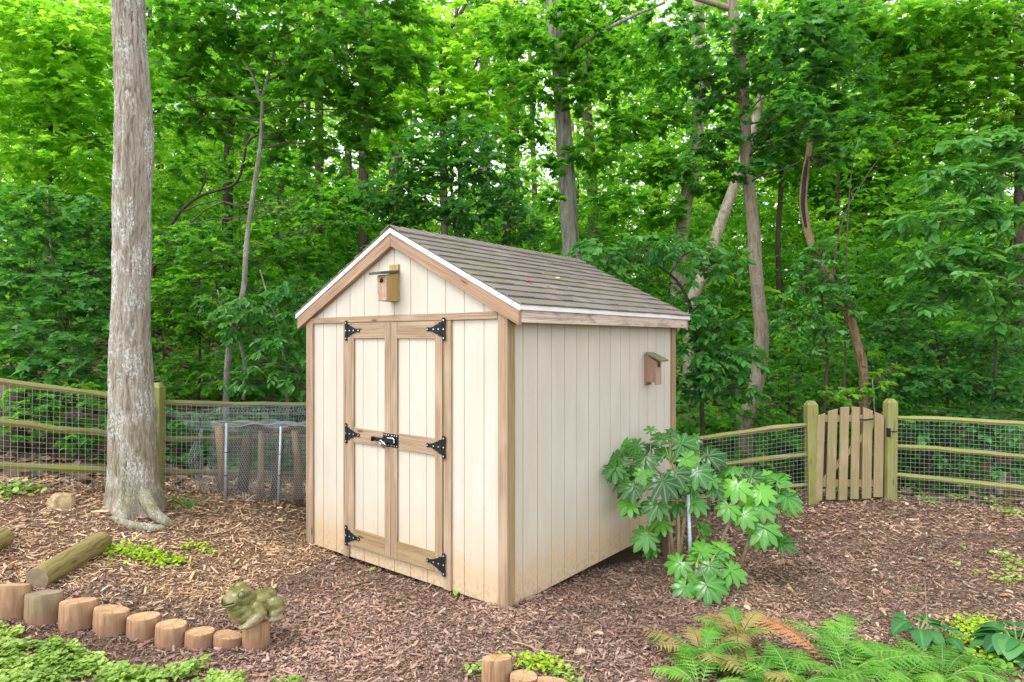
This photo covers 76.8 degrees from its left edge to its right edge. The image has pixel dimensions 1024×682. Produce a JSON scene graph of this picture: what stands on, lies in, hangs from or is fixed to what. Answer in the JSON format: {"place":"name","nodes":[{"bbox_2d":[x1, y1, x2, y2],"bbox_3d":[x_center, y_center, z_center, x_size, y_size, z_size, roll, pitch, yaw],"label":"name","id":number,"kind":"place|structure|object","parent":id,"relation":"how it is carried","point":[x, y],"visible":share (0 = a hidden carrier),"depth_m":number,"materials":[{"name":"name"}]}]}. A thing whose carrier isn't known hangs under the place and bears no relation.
{"place":"outdoors","nodes":[
{"label":"outdoors","id":0,"kind":"place"},
{"bbox_2d":[0,286,1023,681],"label":"ground","id":1,"kind":"structure","parent":0,"point":[626,554],"depth_m":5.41,"materials":[{"name":"brown wood"}]},
{"bbox_2d":[0,528,13,549],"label":"lying log","id":2,"kind":"object","parent":1,"relation":"on","point":[6,537],"visible":1,"depth_m":4.88,"materials":[{"name":"wood"}]},
{"bbox_2d":[0,379,28,454],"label":"cut trunk","id":3,"kind":"object","parent":1,"relation":"on","point":[22,449],"visible":0.23,"depth_m":6.90,"materials":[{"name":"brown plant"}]},
{"bbox_2d":[0,583,30,622],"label":"log stump","id":4,"kind":"object","parent":1,"relation":"on","point":[12,601],"visible":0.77,"depth_m":4.04,"materials":[{"name":"brown wood"}]},
{"bbox_2d":[0,477,47,498],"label":"weed patch","id":5,"kind":"object","parent":1,"relation":"on","point":[17,486],"visible":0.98,"depth_m":5.73,"materials":[{"name":"green plant"}]},
{"bbox_2d":[23,589,63,626],"bbox_3d":[-2.992,1.750,4.128,0.207,0.310,0.205,0,0,0],"label":"log stump","id":6,"kind":"object","parent":1,"relation":"on","point":[41,607],"visible":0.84,"depth_m":4.05,"materials":[{"name":"brown wood"}]},
{"bbox_2d":[0,345,107,461],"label":"fence bush","id":7,"kind":"object","parent":1,"relation":"on","point":[88,441],"visible":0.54,"depth_m":7.00,"materials":[{"name":"green plant"}]},
{"bbox_2d":[0,183,111,422],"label":"maple sapling","id":8,"kind":"object","parent":1,"relation":"on","point":[72,264],"visible":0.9,"depth_m":7.64,"materials":[{"name":"green plant"}]},
{"bbox_2d":[0,71,112,270],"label":"woodland tree","id":9,"kind":"object","parent":1,"relation":"on","point":[100,145],"visible":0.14,"depth_m":18.98,"materials":[{"name":"green plant"}]},
{"bbox_2d":[45,493,75,509],"bbox_3d":[-3.967,1.433,5.676,0.221,0.170,0.186,7,3,-28],"label":"rock","id":10,"kind":"object","parent":1,"relation":"on","point":[63,501],"visible":0.84,"depth_m":5.63,"materials":[{"name":"beige stone"}]},
{"bbox_2d":[26,531,111,587],"bbox_3d":[-3.301,1.641,4.850,0.167,0.167,0.721,0,4,0],"label":"lying log","id":11,"kind":"object","parent":1,"relation":"on","point":[53,569],"visible":0.89,"depth_m":4.72,"materials":[{"name":"brown wood"}]},
{"bbox_2d":[58,597,98,633],"bbox_3d":[-2.763,1.789,4.118,0.208,0.290,0.211,0,0,0],"label":"log stump","id":12,"kind":"object","parent":1,"relation":"on","point":[74,614],"visible":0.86,"depth_m":4.04,"materials":[{"name":"brown wood"}]},
{"bbox_2d":[0,0,217,328],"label":"maple tree","id":13,"kind":"object","parent":1,"relation":"on","point":[48,24],"visible":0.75,"depth_m":11.99,"materials":[{"name":"green plant"}]},
{"bbox_2d":[92,604,129,638],"bbox_3d":[-2.554,1.825,4.118,0.215,0.270,0.215,0,0,0],"label":"log stump","id":14,"kind":"object","parent":1,"relation":"on","point":[109,620],"visible":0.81,"depth_m":4.04,"materials":[{"name":"brown wood"}]},
{"bbox_2d":[103,0,177,530],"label":"lichen tree","id":15,"kind":"object","parent":1,"relation":"on","point":[133,488],"visible":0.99,"depth_m":5.86,"materials":[{"name":"grey plant"}]},
{"bbox_2d":[126,611,160,642],"bbox_3d":[-2.348,1.870,4.121,0.191,0.245,0.203,0,0,0],"label":"log stump","id":16,"kind":"object","parent":1,"relation":"on","point":[140,626],"visible":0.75,"depth_m":4.05,"materials":[{"name":"brown wood"}]},
{"bbox_2d":[99,537,190,567],"bbox_3d":[-2.995,1.712,5.185,0.812,0.184,0.441,0,0,0],"label":"creeper patch","id":17,"kind":"object","parent":1,"relation":"on","point":[117,547],"visible":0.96,"depth_m":5.18,"materials":[{"name":"green plant"}]},
{"bbox_2d":[0,378,305,493],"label":"split rail fence","id":18,"kind":"object","parent":1,"relation":"on","point":[160,395],"visible":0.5,"depth_m":6.52,"materials":[{"name":"wood"}]},
{"bbox_2d":[0,620,308,681],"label":"clover cover","id":19,"kind":"object","parent":1,"relation":"on","point":[83,662],"visible":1,"depth_m":3.68,"materials":[{"name":"green plant"}]},
{"bbox_2d":[155,619,187,650],"bbox_3d":[-2.142,1.896,4.071,0.183,0.244,0.200,0,0,0],"label":"log stump","id":20,"kind":"object","parent":1,"relation":"on","point":[169,633],"visible":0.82,"depth_m":4.00,"materials":[{"name":"brown wood"}]},
{"bbox_2d":[167,492,204,508],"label":"seedling","id":21,"kind":"object","parent":1,"relation":"on","point":[189,504],"visible":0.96,"depth_m":6.14,"materials":[{"name":"green plant"}]},
{"bbox_2d":[170,537,219,554],"bbox_3d":[-2.675,1.750,5.496,0.384,0.126,0.219,0,0,-15],"label":"creeper patch","id":22,"kind":"object","parent":1,"relation":"on","point":[200,546],"visible":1,"depth_m":5.48,"materials":[{"name":"green plant"}]},
{"bbox_2d":[184,626,215,651],"bbox_3d":[-1.963,1.929,4.071,0.176,0.217,0.189,0,0,0],"label":"log stump","id":23,"kind":"object","parent":1,"relation":"on","point":[198,638],"visible":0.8,"depth_m":4.01,"materials":[{"name":"brown wood"}]},
{"bbox_2d":[213,629,241,650],"bbox_3d":[-1.801,1.950,4.098,0.186,0.206,0.190,0,0,0],"label":"log stump","id":24,"kind":"object","parent":1,"relation":"on","point":[227,638],"visible":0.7,"depth_m":4.04,"materials":[{"name":"brown wood"}]},
{"bbox_2d":[166,39,298,303],"bbox_3d":[-7.711,-3.764,17.977,3.946,9.205,2.974,0,0,0],"label":"woodland tree","id":25,"kind":"object","parent":1,"relation":"on","point":[255,112],"visible":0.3,"depth_m":17.86,"materials":[{"name":"green plant"}]},
{"bbox_2d":[165,407,305,477],"bbox_3d":[-3.415,1.293,8.019,2.015,0.961,0.842,0,0,-24],"label":"fence bush","id":26,"kind":"object","parent":1,"relation":"on","point":[177,423],"visible":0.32,"depth_m":7.83,"materials":[{"name":"green plant"}]},
{"bbox_2d":[167,403,305,504],"bbox_3d":[-2.844,1.247,6.921,1.524,1.070,0.615,0,0,-15],"label":"compost bin","id":27,"kind":"object","parent":1,"relation":"on","point":[260,430],"visible":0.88,"depth_m":6.88,"materials":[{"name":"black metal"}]},
{"bbox_2d":[242,618,269,651],"bbox_3d":[-1.628,1.908,4.108,0.172,0.315,0.168,0,0,0],"label":"log stump","id":28,"kind":"object","parent":1,"relation":"on","point":[257,637],"visible":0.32,"depth_m":4.04,"materials":[{"name":"brown wood"}]},
{"bbox_2d":[221,581,284,629],"bbox_3d":[-1.649,1.659,4.094,0.359,0.247,0.308,0,0,-34],"label":"frog statue","id":29,"kind":"object","parent":28,"relation":"on","point":[244,606],"visible":1,"depth_m":4.00,"materials":[{"name":"green ceramic"}]},
{"bbox_2d":[190,270,325,460],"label":"beech sapling","id":30,"kind":"object","parent":1,"relation":"on","point":[283,299],"visible":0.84,"depth_m":8.28,"materials":[{"name":"green plant"}]},
{"bbox_2d":[151,130,368,350],"bbox_3d":[-4.596,-1.789,11.918,4.319,4.297,2.365,0,0,0],"label":"arching tree","id":31,"kind":"object","parent":1,"relation":"on","point":[285,178],"visible":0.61,"depth_m":11.79,"materials":[{"name":"green plant"}]},
{"bbox_2d":[151,205,386,413],"bbox_3d":[-3.647,-0.552,9.608,3.635,3.278,2.035,0,0,-20],"label":"understory maple","id":32,"kind":"object","parent":1,"relation":"on","point":[332,222],"visible":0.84,"depth_m":9.47,"materials":[{"name":"green plant"}]},
{"bbox_2d":[108,0,450,444],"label":"maple sapling","id":33,"kind":"object","parent":1,"relation":"on","point":[218,31],"visible":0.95,"depth_m":8.61,"materials":[{"name":"green plant"}]},
{"bbox_2d":[349,577,383,587],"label":"twig","id":34,"kind":"object","parent":1,"relation":"on","point":[350,586],"visible":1,"depth_m":5.19,"materials":[{"name":"brown wood"}]},
{"bbox_2d":[338,0,444,224],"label":"woodland tree","id":35,"kind":"object","parent":1,"relation":"on","point":[390,171],"visible":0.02,"depth_m":24.87,"materials":[{"name":"green plant"}]},
{"bbox_2d":[346,0,545,234],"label":"lime tree","id":36,"kind":"object","parent":1,"relation":"on","point":[474,97],"visible":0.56,"depth_m":16.72,"materials":[{"name":"green plant"}]},
{"bbox_2d":[344,116,551,247],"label":"dark sapling","id":37,"kind":"object","parent":1,"relation":"on","point":[461,160],"visible":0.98,"depth_m":10.53,"materials":[{"name":"green plant"}]},
{"bbox_2d":[450,0,531,242],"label":"woodland tree","id":38,"kind":"object","parent":1,"relation":"on","point":[485,107],"visible":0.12,"depth_m":23.86,"materials":[{"name":"green plant"}]},
{"bbox_2d":[294,225,690,609],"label":"garden shed","id":39,"kind":"structure","parent":1,"relation":"on","point":[495,401],"depth_m":5.33,"materials":[{"name":"beige paint"}]},
{"bbox_2d":[345,321,390,557],"bbox_3d":[-1.252,0.833,5.624,0.616,2.015,0.046,0,0,39],"label":"door","id":40,"kind":"structure","parent":39,"relation":"in","point":[369,344],"depth_m":5.62,"materials":[{"name":"beige paint"}]},
{"bbox_2d":[379,440,386,447],"bbox_3d":[-1.088,0.873,5.428,0.087,0.068,0.022,0,0,39],"label":"padlock","id":41,"kind":"object","parent":39,"relation":"hanging from","point":[383,444],"visible":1,"depth_m":5.41,"materials":[{"name":"silver metal"}]},
{"bbox_2d":[369,264,398,301],"bbox_3d":[-1.051,-0.478,5.343,0.149,0.310,0.220,0,0,39],"label":"birdhouse","id":42,"kind":"object","parent":39,"relation":"attached to","point":[388,286],"visible":1,"depth_m":5.33,"materials":[{"name":"beige wood"}]},
{"bbox_2d":[371,318,444,576],"bbox_3d":[-0.844,0.833,5.290,0.849,2.015,0.071,0,0,36],"label":"door","id":43,"kind":"structure","parent":39,"relation":"in","point":[417,440],"depth_m":5.24,"materials":[{"name":"beige paint"}]},
{"bbox_2d":[645,352,667,384],"bbox_3d":[1.408,0.278,6.315,0.191,0.323,0.154,0,0,39],"label":"birdhouse","id":44,"kind":"object","parent":39,"relation":"attached to","point":[653,360],"visible":1,"depth_m":6.29,"materials":[{"name":"brown wood"}]},
{"bbox_2d":[481,654,511,681],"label":"log stump","id":45,"kind":"object","parent":1,"relation":"on","point":[496,667],"visible":0.98,"depth_m":3.58,"materials":[{"name":"brown wood"}]},
{"bbox_2d":[0,0,1022,339],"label":"woodland","id":46,"kind":"object","parent":1,"relation":"on","point":[672,190],"depth_m":23.90,"materials":[{"name":"green plant"}]},
{"bbox_2d":[0,0,1023,350],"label":"woodland canopy","id":47,"kind":"object","parent":1,"relation":"on","point":[898,188],"visible":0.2,"depth_m":17.55,"materials":[{"name":"green plant"}]},
{"bbox_2d":[0,284,1023,681],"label":"fallen leaves","id":48,"kind":"object","parent":1,"relation":"on","point":[192,466],"visible":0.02,"depth_m":7.40,"materials":[{"name":"brown plant"}]},
{"bbox_2d":[0,284,1023,498],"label":"woodland groundcover","id":49,"kind":"object","parent":1,"relation":"on","point":[157,348],"visible":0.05,"depth_m":9.54,"materials":[{"name":"green plant"}]},
{"bbox_2d":[0,135,1023,497],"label":"understory","id":50,"kind":"object","parent":1,"relation":"on","point":[810,379],"depth_m":12.62,"materials":[{"name":"green plant"}]},
{"bbox_2d":[463,659,583,681],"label":"weed patch","id":51,"kind":"object","parent":1,"relation":"on","point":[479,663],"visible":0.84,"depth_m":3.75,"materials":[{"name":"green plant"}]},
{"bbox_2d":[510,669,537,681],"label":"log stump","id":52,"kind":"object","parent":1,"relation":"on","point":[522,675],"visible":0.98,"depth_m":3.55,"materials":[{"name":"brown wood"}]},
{"bbox_2d":[498,646,567,677],"bbox_3d":[0.123,1.910,3.868,0.419,0.057,0.367,0,0,0],"label":"creeper patch","id":53,"kind":"object","parent":1,"relation":"on","point":[541,665],"visible":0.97,"depth_m":3.84,"materials":[{"name":"green plant"}]},
{"bbox_2d":[512,641,560,653],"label":"twig","id":54,"kind":"object","parent":1,"relation":"on","point":[532,647],"visible":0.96,"depth_m":4.05,"materials":[{"name":"brown wood"}]},
{"bbox_2d":[537,676,567,681],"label":"log stump","id":55,"kind":"object","parent":1,"relation":"on","point":[547,679],"visible":1,"depth_m":3.54,"materials":[{"name":"beige wood"}]},
{"bbox_2d":[467,0,682,258],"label":"hickory tree","id":56,"kind":"object","parent":1,"relation":"on","point":[557,60],"visible":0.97,"depth_m":13.42,"materials":[{"name":"green plant"}]},
{"bbox_2d":[523,0,654,265],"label":"woodland tree","id":57,"kind":"object","parent":1,"relation":"on","point":[599,62],"visible":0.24,"depth_m":19.84,"materials":[{"name":"green plant"}]},
{"bbox_2d":[601,426,728,578],"bbox_3d":[1.388,1.472,5.796,1.218,1.334,0.882,0,0,0],"label":"fatsia shrub","id":58,"kind":"object","parent":1,"relation":"on","point":[690,479],"visible":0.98,"depth_m":5.63,"materials":[{"name":"green plant"}]},
{"bbox_2d":[562,232,772,493],"bbox_3d":[2.098,0.438,8.910,2.813,3.902,1.303,0,0,0],"label":"dogwood","id":59,"kind":"object","parent":1,"relation":"on","point":[702,362],"visible":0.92,"depth_m":8.71,"materials":[{"name":"green plant"}]},
{"bbox_2d":[618,0,733,378],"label":"mossy tree","id":60,"kind":"object","parent":1,"relation":"on","point":[680,213],"visible":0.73,"depth_m":15.66,"materials":[{"name":"green plant"}]},
{"bbox_2d":[686,494,692,572],"bbox_3d":[1.534,1.818,5.560,0.070,0.975,0.030,0,0,0],"label":"metal stake","id":61,"kind":"object","parent":1,"relation":"on","point":[689,523],"visible":0.61,"depth_m":5.55,"materials":[{"name":"grey metal"}]},
{"bbox_2d":[649,643,748,681],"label":"fern","id":62,"kind":"object","parent":1,"relation":"on","point":[677,670],"visible":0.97,"depth_m":3.66,"materials":[{"name":"green plant"}]},
{"bbox_2d":[641,615,759,673],"bbox_3d":[1.172,1.875,3.899,0.685,0.182,0.650,0,0,-16],"label":"fern","id":63,"kind":"object","parent":1,"relation":"on","point":[707,637],"visible":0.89,"depth_m":3.96,"materials":[{"name":"green fern leaf"},{"name":"rusty brown fern leaf"},{"name":"brown stem"}]},
{"bbox_2d":[663,539,747,606],"bbox_3d":[1.615,1.937,5.295,0.563,0.473,0.806,0,0,45],"label":"fatsia shrub","id":64,"kind":"object","parent":1,"relation":"on","point":[702,580],"visible":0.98,"depth_m":5.18,"materials":[{"name":"green plant"}]},
{"bbox_2d":[672,129,772,286],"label":"woodland tree","id":65,"kind":"object","parent":1,"relation":"on","point":[728,173],"visible":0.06,"depth_m":25.90,"materials":[{"name":"green plant"}]},
{"bbox_2d":[692,605,783,650],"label":"fern","id":66,"kind":"object","parent":1,"relation":"on","point":[732,619],"visible":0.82,"depth_m":4.16,"materials":[{"name":"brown plant"}]},
{"bbox_2d":[682,35,794,407],"bbox_3d":[4.781,-2.385,13.460,2.445,7.836,1.674,0,0,0],"label":"leaning tree","id":67,"kind":"object","parent":1,"relation":"on","point":[723,213],"visible":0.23,"depth_m":13.41,"materials":[{"name":"brown plant"}]},
{"bbox_2d":[677,400,819,513],"bbox_3d":[2.812,1.597,8.085,1.958,1.692,0.141,0,0,5],"label":"split rail fence","id":68,"kind":"object","parent":1,"relation":"on","point":[810,423],"visible":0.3,"depth_m":7.99,"materials":[{"name":"wood"}]},
{"bbox_2d":[695,641,805,681],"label":"fern","id":69,"kind":"object","parent":1,"relation":"on","point":[759,677],"visible":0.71,"depth_m":3.72,"materials":[{"name":"green plant"}]},
{"bbox_2d":[709,466,803,578],"bbox_3d":[2.181,1.651,5.774,0.879,1.017,0.753,0,0,0],"label":"fatsia shrub","id":70,"kind":"object","parent":1,"relation":"on","point":[754,494],"visible":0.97,"depth_m":5.61,"materials":[{"name":"green plant"}]},
{"bbox_2d":[637,0,906,480],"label":"grey tree","id":71,"kind":"object","parent":1,"relation":"on","point":[816,45],"visible":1,"depth_m":9.81,"materials":[{"name":"green plant"}]},
{"bbox_2d":[745,614,826,664],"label":"fern","id":72,"kind":"object","parent":1,"relation":"on","point":[787,628],"visible":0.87,"depth_m":4.02,"materials":[{"name":"brown plant"}]},
{"bbox_2d":[711,86,864,360],"bbox_3d":[7.239,-3.032,16.948,3.831,7.443,2.864,0,0,0],"label":"woodland tree","id":73,"kind":"object","parent":1,"relation":"on","point":[783,178],"visible":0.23,"depth_m":16.94,"materials":[{"name":"green plant"}]},
{"bbox_2d":[732,640,846,681],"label":"fern","id":74,"kind":"object","parent":1,"relation":"on","point":[817,677],"visible":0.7,"depth_m":3.70,"materials":[{"name":"green plant"}]},
{"bbox_2d":[768,236,867,488],"bbox_3d":[4.239,0.438,8.918,1.279,3.768,0.812,0,0,0],"label":"spice bush","id":75,"kind":"object","parent":1,"relation":"on","point":[829,289],"visible":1,"depth_m":8.92,"materials":[{"name":"green plant"}]},
{"bbox_2d":[781,612,861,666],"bbox_3d":[1.963,1.867,4.039,0.494,0.237,0.313,0,0,-12],"label":"fern","id":76,"kind":"object","parent":1,"relation":"on","point":[832,630],"visible":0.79,"depth_m":4.03,"materials":[{"name":"green plant"}]},
{"bbox_2d":[770,139,883,329],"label":"woodland tree","id":77,"kind":"object","parent":1,"relation":"on","point":[823,199],"visible":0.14,"depth_m":21.93,"materials":[{"name":"green plant"}]},
{"bbox_2d":[799,119,869,487],"bbox_3d":[4.598,-0.314,9.198,1.022,5.724,0.174,0,0,0],"label":"dead snag","id":78,"kind":"object","parent":1,"relation":"on","point":[860,355],"visible":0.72,"depth_m":9.15,"materials":[{"name":"brown wood"}]},
{"bbox_2d":[759,636,933,681],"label":"fern","id":79,"kind":"object","parent":1,"relation":"on","point":[875,661],"visible":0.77,"depth_m":3.70,"materials":[{"name":"green plant"}]},
{"bbox_2d":[702,640,1023,681],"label":"leafy patch","id":80,"kind":"object","parent":1,"relation":"on","point":[1002,662],"visible":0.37,"depth_m":3.84,"materials":[{"name":"green plant"}]},
{"bbox_2d":[817,361,910,412],"bbox_3d":[4.770,1.256,8.670,1.414,1.937,0.492,0,0,-11],"label":"foliage","id":81,"kind":"object","parent":1,"relation":"on","point":[844,400],"visible":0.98,"depth_m":8.66,"materials":[{"name":"green plant"}]},
{"bbox_2d":[810,125,946,337],"bbox_3d":[11.333,-3.054,20.061,4.076,7.332,2.966,0,0,0],"label":"woodland tree","id":82,"kind":"object","parent":1,"relation":"on","point":[884,168],"visible":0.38,"depth_m":19.71,"materials":[{"name":"green plant"}]},
{"bbox_2d":[832,630,955,681],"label":"fern","id":83,"kind":"object","parent":1,"relation":"on","point":[895,675],"visible":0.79,"depth_m":3.72,"materials":[{"name":"green plant"}]},
{"bbox_2d":[828,112,964,406],"bbox_3d":[5.597,-0.332,9.430,1.912,5.974,0.915,0,0,0],"label":"whip sapling","id":84,"kind":"object","parent":1,"relation":"on","point":[869,136],"visible":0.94,"depth_m":9.39,"materials":[{"name":"green plant"}]},
{"bbox_2d":[772,0,1023,397],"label":"maple tree","id":85,"kind":"object","parent":1,"relation":"on","point":[1000,51],"visible":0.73,"depth_m":11.90,"materials":[{"name":"green plant"}]},
{"bbox_2d":[850,18,968,313],"bbox_3d":[12.531,-4.801,20.976,4.377,10.889,2.955,0,0,0],"label":"woodland tree","id":86,"kind":"object","parent":1,"relation":"on","point":[926,105],"visible":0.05,"depth_m":20.82,"materials":[{"name":"green plant"}]},
{"bbox_2d":[882,612,948,649],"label":"hosta","id":87,"kind":"object","parent":1,"relation":"on","point":[922,638],"visible":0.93,"depth_m":4.18,"materials":[{"name":"green plant"}]},
{"bbox_2d":[925,584,926,623],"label":"dry stalk","id":88,"kind":"object","parent":1,"relation":"on","point":[925,600],"visible":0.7,"depth_m":4.22,"materials":[{"name":"beige plant"}]},
{"bbox_2d":[847,295,1023,493],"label":"understory bush","id":89,"kind":"object","parent":1,"relation":"on","point":[964,389],"visible":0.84,"depth_m":8.83,"materials":[{"name":"green plant"}]},
{"bbox_2d":[872,636,1013,681],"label":"fern","id":90,"kind":"object","parent":1,"relation":"on","point":[974,672],"visible":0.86,"depth_m":3.72,"materials":[{"name":"green plant"}]},
{"bbox_2d":[876,125,1023,495],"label":"magnolia sapling","id":91,"kind":"object","parent":1,"relation":"on","point":[1003,142],"visible":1,"depth_m":8.19,"materials":[{"name":"green plant"}]},
{"bbox_2d":[882,398,1023,509],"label":"split rail fence","id":92,"kind":"object","parent":1,"relation":"on","point":[891,474],"visible":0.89,"depth_m":7.76,"materials":[{"name":"wood"}]},
{"bbox_2d":[815,407,896,500],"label":"garden gate","id":93,"kind":"structure","parent":92,"relation":"attached to","point":[829,481],"depth_m":7.93,"materials":[{"name":"brown wood"}]},
{"bbox_2d":[942,624,966,652],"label":"hosta","id":94,"kind":"object","parent":1,"relation":"on","point":[958,643],"visible":0.52,"depth_m":4.13,"materials":[{"name":"green plant"}]},
{"bbox_2d":[897,493,1023,516],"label":"weed patch","id":95,"kind":"object","parent":1,"relation":"on","point":[1017,511],"visible":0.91,"depth_m":7.72,"materials":[{"name":"green plant"}]},
{"bbox_2d":[953,546,982,572],"bbox_3d":[4.116,1.994,5.905,0.216,0.052,0.838,0,0,28],"label":"weed patch","id":96,"kind":"object","parent":1,"relation":"on","point":[959,563],"visible":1,"depth_m":5.76,"materials":[{"name":"green plant"}]},
{"bbox_2d":[929,611,1020,677],"bbox_3d":[3.040,1.972,4.192,0.674,0.082,1.206,0,0,33],"label":"creeper patch","id":97,"kind":"object","parent":1,"relation":"on","point":[974,621],"visible":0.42,"depth_m":4.40,"materials":[{"name":"green plant"}]},
{"bbox_2d":[969,619,1023,667],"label":"hosta","id":98,"kind":"object","parent":1,"relation":"on","point":[990,637],"visible":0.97,"depth_m":4.02,"materials":[{"name":"green plant"}]},
{"bbox_2d":[987,464,1006,498],"bbox_3d":[6.610,2.197,8.897,0.397,0.993,0.210,0,0,0],"label":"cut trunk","id":99,"kind":"object","parent":1,"relation":"on","point":[999,491],"depth_m":8.83,"materials":[{"name":"grey plant"}]},
{"bbox_2d":[990,550,1023,584],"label":"weed patch","id":100,"kind":"object","parent":1,"relation":"on","point":[1011,558],"visible":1,"depth_m":5.61,"materials":[{"name":"green plant"}]},
{"bbox_2d":[0,0,1023,273],"label":"sky","id":101,"kind":"structure","parent":0,"point":[662,7],"materials":[{"name":"white"}]}
]}

